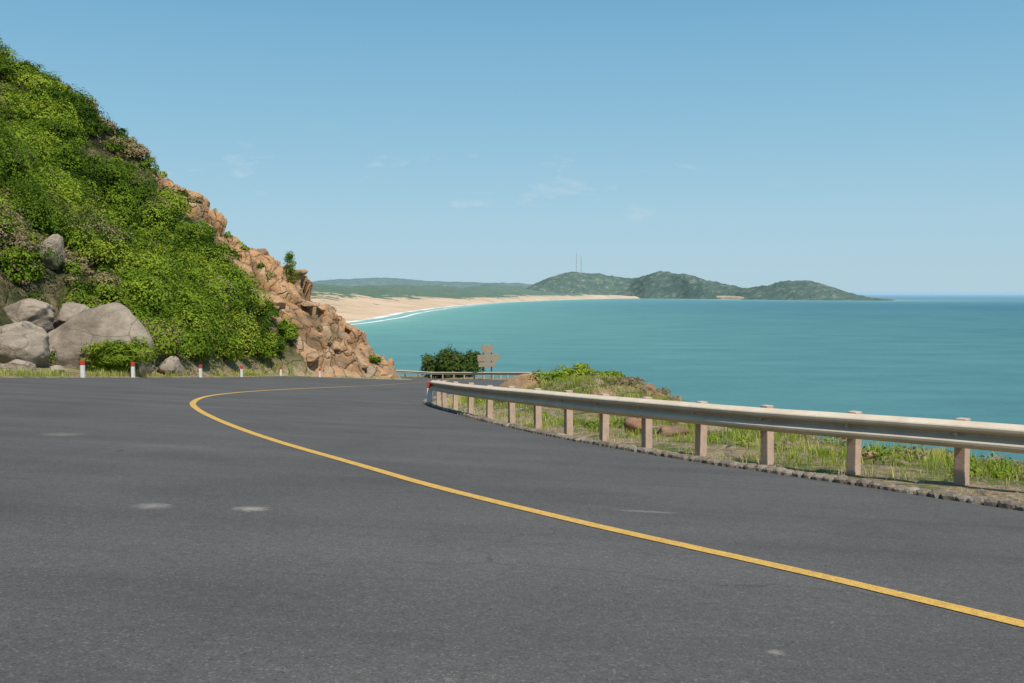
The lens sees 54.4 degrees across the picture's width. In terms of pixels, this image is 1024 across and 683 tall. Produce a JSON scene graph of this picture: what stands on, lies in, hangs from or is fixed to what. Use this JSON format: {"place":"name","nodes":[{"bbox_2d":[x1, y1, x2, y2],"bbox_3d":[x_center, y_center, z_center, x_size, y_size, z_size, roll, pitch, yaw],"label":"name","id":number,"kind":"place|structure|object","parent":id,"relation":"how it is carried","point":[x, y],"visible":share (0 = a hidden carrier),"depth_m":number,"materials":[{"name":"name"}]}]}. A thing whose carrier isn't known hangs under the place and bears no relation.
{"place":"outdoors","nodes":[
{"label":"outdoors","id":0,"kind":"place"},
{"bbox_2d":[312,278,532,287],"bbox_3d":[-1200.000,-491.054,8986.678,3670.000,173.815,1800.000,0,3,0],"label":"inland hill","id":1,"kind":"structure","parent":0,"point":[367,281],"depth_m":8674.85,"materials":[{"name":"green plant"}]},
{"bbox_2d":[0,376,1023,682],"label":"road","id":2,"kind":"structure","parent":0,"point":[156,530],"depth_m":6.09,"materials":[{"name":"grey asphalt"}]},
{"bbox_2d":[190,377,1023,626],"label":"road marking","id":3,"kind":"object","parent":2,"relation":"on","point":[981,613],"visible":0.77,"depth_m":6.90,"materials":[{"name":"yellow paint"}]},
{"bbox_2d":[423,394,1023,510],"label":"kerb","id":4,"kind":"structure","parent":2,"relation":"on","point":[977,500],"depth_m":13.24,"materials":[{"name":"concrete"}]},
{"bbox_2d":[427,381,432,402],"bbox_3d":[-2.776,1.757,33.634,0.194,0.843,0.194,1,2,0],"label":"marker post","id":5,"kind":"object","parent":4,"relation":"on","point":[429,395],"visible":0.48,"depth_m":33.54,"materials":[{"name":"white paint"}]},
{"bbox_2d":[0,74,1023,502],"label":"terrain","id":6,"kind":"structure","parent":0,"point":[294,290],"depth_m":90.47,"materials":[{"name":"soil"}]},
{"bbox_2d":[0,359,36,371],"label":"boulder","id":7,"kind":"object","parent":6,"relation":"on","point":[15,363],"visible":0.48,"depth_m":48.09,"materials":[{"name":"stone"}]},
{"bbox_2d":[0,321,49,337],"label":"boulder","id":8,"kind":"object","parent":6,"relation":"on","point":[20,325],"visible":0.2,"depth_m":56.07,"materials":[{"name":"stone"}]},
{"bbox_2d":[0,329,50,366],"bbox_3d":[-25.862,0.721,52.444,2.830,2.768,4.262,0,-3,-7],"label":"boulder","id":9,"kind":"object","parent":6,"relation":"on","point":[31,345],"visible":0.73,"depth_m":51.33,"materials":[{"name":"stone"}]},
{"bbox_2d":[4,298,55,332],"bbox_3d":[-29.921,-1.167,60.771,4.702,2.458,3.572,-17,-5,9],"label":"boulder","id":10,"kind":"object","parent":6,"relation":"on","point":[38,313],"visible":0.54,"depth_m":59.62,"materials":[{"name":"stone"}]},
{"bbox_2d":[37,234,65,269],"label":"boulder","id":11,"kind":"object","parent":6,"relation":"on","point":[56,240],"visible":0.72,"depth_m":66.41,"materials":[{"name":"stone"}]},
{"bbox_2d":[49,365,66,374],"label":"boulder","id":12,"kind":"object","parent":6,"relation":"on","point":[59,367],"visible":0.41,"depth_m":49.73,"materials":[{"name":"stone"}]},
{"bbox_2d":[53,302,89,328],"bbox_3d":[-27.998,-1.476,63.373,2.829,2.044,2.168,0,3,8],"label":"boulder","id":13,"kind":"object","parent":6,"relation":"on","point":[67,311],"visible":0.47,"depth_m":62.70,"materials":[{"name":"stone"}]},
{"bbox_2d":[80,360,84,377],"bbox_3d":[-20.752,1.333,48.124,0.176,0.860,0.176,0,3,0],"label":"marker post","id":14,"kind":"object","parent":6,"relation":"on","point":[82,368],"visible":0.99,"depth_m":48.05,"materials":[{"name":"white paint"}]},
{"bbox_2d":[74,90,99,112],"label":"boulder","id":15,"kind":"object","parent":6,"relation":"on","point":[95,96],"visible":0.23,"depth_m":106.09,"materials":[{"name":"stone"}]},
{"bbox_2d":[47,302,152,375],"bbox_3d":[-24.690,0.463,58.884,7.114,5.580,5.015,-1,3,-11],"label":"boulder","id":16,"kind":"object","parent":6,"relation":"on","point":[116,321],"visible":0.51,"depth_m":57.12,"materials":[{"name":"stone"}]},
{"bbox_2d":[77,335,157,374],"bbox_3d":[-22.166,0.852,55.974,4.681,2.468,2.896,1,3,26],"label":"bush","id":17,"kind":"object","parent":6,"relation":"on","point":[114,355],"visible":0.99,"depth_m":55.38,"materials":[{"name":"green plant"}]},
{"bbox_2d":[131,362,134,377],"bbox_3d":[-20.804,1.562,54.651,0.176,0.860,0.176,-1,2,0],"label":"marker post","id":18,"kind":"object","parent":6,"relation":"on","point":[132,369],"visible":1,"depth_m":54.57,"materials":[{"name":"white paint"}]},
{"bbox_2d":[0,38,283,362],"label":"hillside scrub","id":19,"kind":"object","parent":6,"relation":"on","point":[71,212],"visible":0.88,"depth_m":82.48,"materials":[{"name":"green plant"}]},
{"bbox_2d":[156,356,183,375],"bbox_3d":[-22.385,1.761,64.630,1.569,1.657,2.057,1,3,11],"label":"boulder","id":20,"kind":"object","parent":6,"relation":"on","point":[172,364],"visible":0.67,"depth_m":64.11,"materials":[{"name":"stone"}]},
{"bbox_2d":[147,277,205,331],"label":"bush","id":21,"kind":"object","parent":6,"relation":"on","point":[185,294],"visible":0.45,"depth_m":72.80,"materials":[{"name":"green plant"}]},
{"bbox_2d":[178,320,214,361],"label":"bush","id":22,"kind":"object","parent":6,"relation":"on","point":[205,344],"visible":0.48,"depth_m":71.83,"materials":[{"name":"green plant"}]},
{"bbox_2d":[199,365,201,376],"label":"marker post","id":23,"kind":"object","parent":6,"relation":"on","point":[200,370],"visible":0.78,"depth_m":66.11,"materials":[{"name":"white paint"}]},
{"bbox_2d":[193,280,229,325],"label":"bush","id":24,"kind":"object","parent":6,"relation":"on","point":[218,299],"visible":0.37,"depth_m":79.80,"materials":[{"name":"green plant"}]},
{"bbox_2d":[199,313,230,361],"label":"bush","id":25,"kind":"object","parent":6,"relation":"on","point":[220,332],"visible":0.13,"depth_m":76.23,"materials":[{"name":"green plant"}]},
{"bbox_2d":[216,330,243,362],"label":"bush","id":26,"kind":"object","parent":6,"relation":"on","point":[232,356],"visible":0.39,"depth_m":79.39,"materials":[{"name":"green plant"}]},
{"bbox_2d":[222,290,252,329],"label":"bush","id":27,"kind":"object","parent":6,"relation":"on","point":[238,313],"visible":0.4,"depth_m":86.69,"materials":[{"name":"green plant"}]},
{"bbox_2d":[240,366,242,376],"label":"marker post","id":28,"kind":"object","parent":6,"relation":"on","point":[241,371],"visible":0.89,"depth_m":76.14,"materials":[{"name":"white paint"}]},
{"bbox_2d":[226,312,263,360],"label":"bush","id":29,"kind":"object","parent":6,"relation":"on","point":[244,335],"visible":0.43,"depth_m":84.47,"materials":[{"name":"green plant"}]},
{"bbox_2d":[243,325,278,358],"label":"bush","id":30,"kind":"object","parent":6,"relation":"on","point":[267,352],"visible":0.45,"depth_m":88.84,"materials":[{"name":"green plant"}]},
{"bbox_2d":[259,331,288,354],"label":"bush","id":31,"kind":"object","parent":6,"relation":"on","point":[280,344],"visible":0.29,"depth_m":91.33,"materials":[{"name":"green plant"}]},
{"bbox_2d":[265,293,284,306],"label":"rock","id":32,"kind":"object","parent":6,"relation":"on","point":[279,299],"visible":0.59,"depth_m":97.87,"materials":[{"name":"brown stone"}]},
{"bbox_2d":[277,317,299,339],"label":"bush","id":33,"kind":"object","parent":6,"relation":"on","point":[288,331],"visible":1,"depth_m":94.04,"materials":[{"name":"green plant"}]},
{"bbox_2d":[283,238,299,272],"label":"tree","id":34,"kind":"object","parent":6,"relation":"on","point":[290,243],"visible":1,"depth_m":108.54,"materials":[{"name":"green plant"}]},
{"bbox_2d":[298,270,307,276],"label":"rock","id":35,"kind":"object","parent":6,"relation":"on","point":[303,273],"visible":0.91,"depth_m":109.51,"materials":[{"name":"brown stone"}]},
{"bbox_2d":[309,367,318,374],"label":"rock","id":36,"kind":"object","parent":6,"relation":"on","point":[314,370],"visible":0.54,"depth_m":94.90,"materials":[{"name":"brown stone"}]},
{"bbox_2d":[308,320,322,330],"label":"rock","id":37,"kind":"object","parent":6,"relation":"on","point":[314,324],"visible":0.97,"depth_m":101.16,"materials":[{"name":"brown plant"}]},
{"bbox_2d":[317,372,333,376],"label":"rock","id":38,"kind":"object","parent":6,"relation":"on","point":[327,374],"visible":0.41,"depth_m":95.03,"materials":[{"name":"brown stone"}]},
{"bbox_2d":[321,330,341,341],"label":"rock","id":39,"kind":"object","parent":6,"relation":"on","point":[332,336],"visible":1,"depth_m":100.09,"materials":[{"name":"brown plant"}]},
{"bbox_2d":[327,306,336,312],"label":"rock","id":40,"kind":"object","parent":6,"relation":"on","point":[332,308],"visible":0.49,"depth_m":108.88,"materials":[{"name":"brown stone"}]},
{"bbox_2d":[360,356,367,361],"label":"rock","id":41,"kind":"object","parent":6,"relation":"on","point":[364,358],"visible":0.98,"depth_m":100.43,"materials":[{"name":"brown stone"}]},
{"bbox_2d":[370,355,382,362],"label":"bush","id":42,"kind":"object","parent":6,"relation":"on","point":[373,359],"visible":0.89,"depth_m":104.20,"materials":[{"name":"green plant"}]},
{"bbox_2d":[419,353,451,377],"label":"bush","id":43,"kind":"object","parent":6,"relation":"on","point":[427,364],"visible":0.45,"depth_m":133.62,"materials":[{"name":"green plant"}]},
{"bbox_2d":[432,344,460,376],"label":"bush","id":44,"kind":"object","parent":6,"relation":"on","point":[443,358],"visible":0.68,"depth_m":132.05,"materials":[{"name":"green plant"}]},
{"bbox_2d":[443,351,477,377],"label":"bush","id":45,"kind":"object","parent":6,"relation":"on","point":[455,366],"visible":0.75,"depth_m":130.89,"materials":[{"name":"green plant"}]},
{"bbox_2d":[460,349,485,377],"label":"bush","id":46,"kind":"object","parent":6,"relation":"on","point":[469,365],"visible":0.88,"depth_m":130.29,"materials":[{"name":"green plant"}]},
{"bbox_2d":[396,370,557,380],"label":"guardrail","id":47,"kind":"object","parent":6,"relation":"on","point":[465,373],"visible":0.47,"depth_m":123.50,"materials":[{"name":"metal"}]},
{"bbox_2d":[477,344,498,378],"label":"sign board","id":48,"kind":"object","parent":6,"relation":"on","point":[491,357],"visible":0.93,"depth_m":120.87,"materials":[{"name":"beige wood"}]},
{"bbox_2d":[0,320,1023,502],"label":"verge grass","id":49,"kind":"structure","parent":6,"relation":"on","point":[934,459],"depth_m":19.99,"materials":[{"name":"green plant"}]},
{"bbox_2d":[498,373,541,388],"bbox_3d":[0.279,1.808,38.594,2.166,1.282,1.641,2,3,29],"label":"rock","id":50,"kind":"object","parent":6,"relation":"on","point":[521,381],"visible":0.39,"depth_m":38.05,"materials":[{"name":"beige stone"}]},
{"bbox_2d":[528,362,572,382],"bbox_3d":[1.568,1.295,38.019,1.937,0.976,1.948,0,3,0],"label":"bush","id":51,"kind":"object","parent":6,"relation":"on","point":[563,373],"visible":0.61,"depth_m":37.68,"materials":[{"name":"green plant"}]},
{"bbox_2d":[566,362,595,378],"bbox_3d":[2.650,1.195,37.508,1.291,0.759,1.709,0,3,0],"label":"bush","id":52,"kind":"object","parent":6,"relation":"on","point":[579,369],"visible":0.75,"depth_m":37.42,"materials":[{"name":"green plant"}]},
{"bbox_2d":[590,389,615,395],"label":"rock","id":53,"kind":"object","parent":6,"relation":"on","point":[603,391],"visible":0.51,"depth_m":31.13,"materials":[{"name":"beige stone"}]},
{"bbox_2d":[592,369,624,378],"bbox_3d":[3.650,1.318,37.741,1.554,0.578,1.178,-1,3,-27],"label":"bush","id":54,"kind":"object","parent":6,"relation":"on","point":[613,373],"visible":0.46,"depth_m":37.55,"materials":[{"name":"green plant"}]},
{"bbox_2d":[603,376,641,385],"bbox_3d":[3.773,1.352,34.107,1.433,0.377,1.129,0,3,0],"label":"bush","id":55,"kind":"object","parent":6,"relation":"on","point":[625,381],"visible":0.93,"depth_m":33.99,"materials":[{"name":"green plant"}]},
{"bbox_2d":[624,417,652,433],"bbox_3d":[2.679,1.856,21.029,0.582,0.485,0.732,0,3,-5],"label":"rock","id":56,"kind":"object","parent":6,"relation":"on","point":[633,423],"visible":0.4,"depth_m":20.83,"materials":[{"name":"brown stone"}]},
{"bbox_2d":[625,385,652,391],"bbox_3d":[4.200,1.663,33.343,1.183,0.407,1.074,-3,4,-44],"label":"bush","id":57,"kind":"object","parent":6,"relation":"on","point":[639,388],"visible":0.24,"depth_m":33.33,"materials":[{"name":"brown plant"}]},
{"bbox_2d":[635,377,645,384],"bbox_3d":[4.520,1.529,36.633,0.969,0.496,0.832,-2,4,-37],"label":"bush","id":58,"kind":"object","parent":6,"relation":"on","point":[642,383],"visible":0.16,"depth_m":36.54,"materials":[{"name":"brown plant"}]},
{"bbox_2d":[640,388,653,396],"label":"rock","id":59,"kind":"object","parent":6,"relation":"on","point":[645,390],"visible":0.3,"depth_m":31.62,"materials":[{"name":"brown stone"}]},
{"bbox_2d":[641,383,656,390],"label":"rock","id":60,"kind":"object","parent":6,"relation":"on","point":[649,385],"visible":0.38,"depth_m":34.89,"materials":[{"name":"brown stone"}]},
{"bbox_2d":[652,391,665,397],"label":"rock","id":61,"kind":"object","parent":6,"relation":"on","point":[660,396],"visible":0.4,"depth_m":34.54,"materials":[{"name":"brown stone"}]},
{"bbox_2d":[658,386,670,395],"bbox_3d":[5.458,1.874,36.944,0.856,0.425,1.160,1,3,20],"label":"bush","id":62,"kind":"object","parent":6,"relation":"on","point":[664,390],"visible":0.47,"depth_m":36.84,"materials":[{"name":"brown plant"}]},
{"bbox_2d":[657,425,688,436],"bbox_3d":[3.340,1.915,20.725,0.688,0.374,0.429,-5,2,17],"label":"rock","id":63,"kind":"object","parent":6,"relation":"on","point":[666,430],"visible":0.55,"depth_m":20.61,"materials":[{"name":"brown stone"}]},
{"bbox_2d":[707,425,734,436],"bbox_3d":[4.428,1.982,21.430,0.730,0.426,0.387,5,5,-2],"label":"rock","id":64,"kind":"object","parent":6,"relation":"on","point":[711,429],"visible":0.23,"depth_m":21.29,"materials":[{"name":"stone"}]},
{"bbox_2d":[430,380,1023,485],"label":"guardrail","id":65,"kind":"object","parent":6,"relation":"on","point":[962,436],"visible":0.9,"depth_m":14.61,"materials":[{"name":"metal"}]},
{"bbox_2d":[474,371,1023,479],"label":"verge weeds","id":66,"kind":"object","parent":6,"relation":"on","point":[900,453],"visible":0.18,"depth_m":15.84,"materials":[{"name":"green plant"}]},
{"bbox_2d":[861,451,878,459],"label":"rock","id":67,"kind":"object","parent":6,"relation":"on","point":[869,455],"visible":0.5,"depth_m":15.63,"materials":[{"name":"brown stone"}]},
{"bbox_2d":[0,0,1023,291],"label":"sky","id":68,"kind":"structure","parent":0,"point":[845,145],"materials":[{"name":"blue"}]},
{"bbox_2d":[346,298,736,322],"bbox_3d":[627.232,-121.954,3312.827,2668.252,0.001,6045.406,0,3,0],"label":"surf","id":69,"kind":"structure","parent":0,"point":[426,309],"depth_m":2015.40,"materials":[{"name":"white liquid"}]},
{"bbox_2d":[313,283,893,321],"bbox_3d":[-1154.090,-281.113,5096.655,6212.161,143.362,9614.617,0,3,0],"label":"coast land","id":70,"kind":"structure","parent":0,"point":[356,303],"depth_m":3929.49,"materials":[{"name":"beige sand"}]},
{"bbox_2d":[348,292,1023,466],"bbox_3d":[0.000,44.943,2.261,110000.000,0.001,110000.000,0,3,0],"label":"sea","id":71,"kind":"structure","parent":0,"point":[945,355],"depth_m":814.34,"materials":[{"name":"liquid"}]},
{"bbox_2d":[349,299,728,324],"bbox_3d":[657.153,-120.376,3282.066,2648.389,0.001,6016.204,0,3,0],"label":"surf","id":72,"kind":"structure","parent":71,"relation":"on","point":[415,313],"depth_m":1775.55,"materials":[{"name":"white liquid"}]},
{"bbox_2d":[525,271,893,300],"bbox_3d":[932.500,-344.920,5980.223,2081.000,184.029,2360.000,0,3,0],"label":"headland hill","id":73,"kind":"structure","parent":0,"point":[662,285],"depth_m":6134.36,"materials":[{"name":"green plant"}]},
{"bbox_2d":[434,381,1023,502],"bbox_3d":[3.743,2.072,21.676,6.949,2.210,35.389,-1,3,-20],"label":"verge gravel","id":74,"kind":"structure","parent":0,"point":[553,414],"depth_m":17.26,"materials":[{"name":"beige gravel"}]}
]}

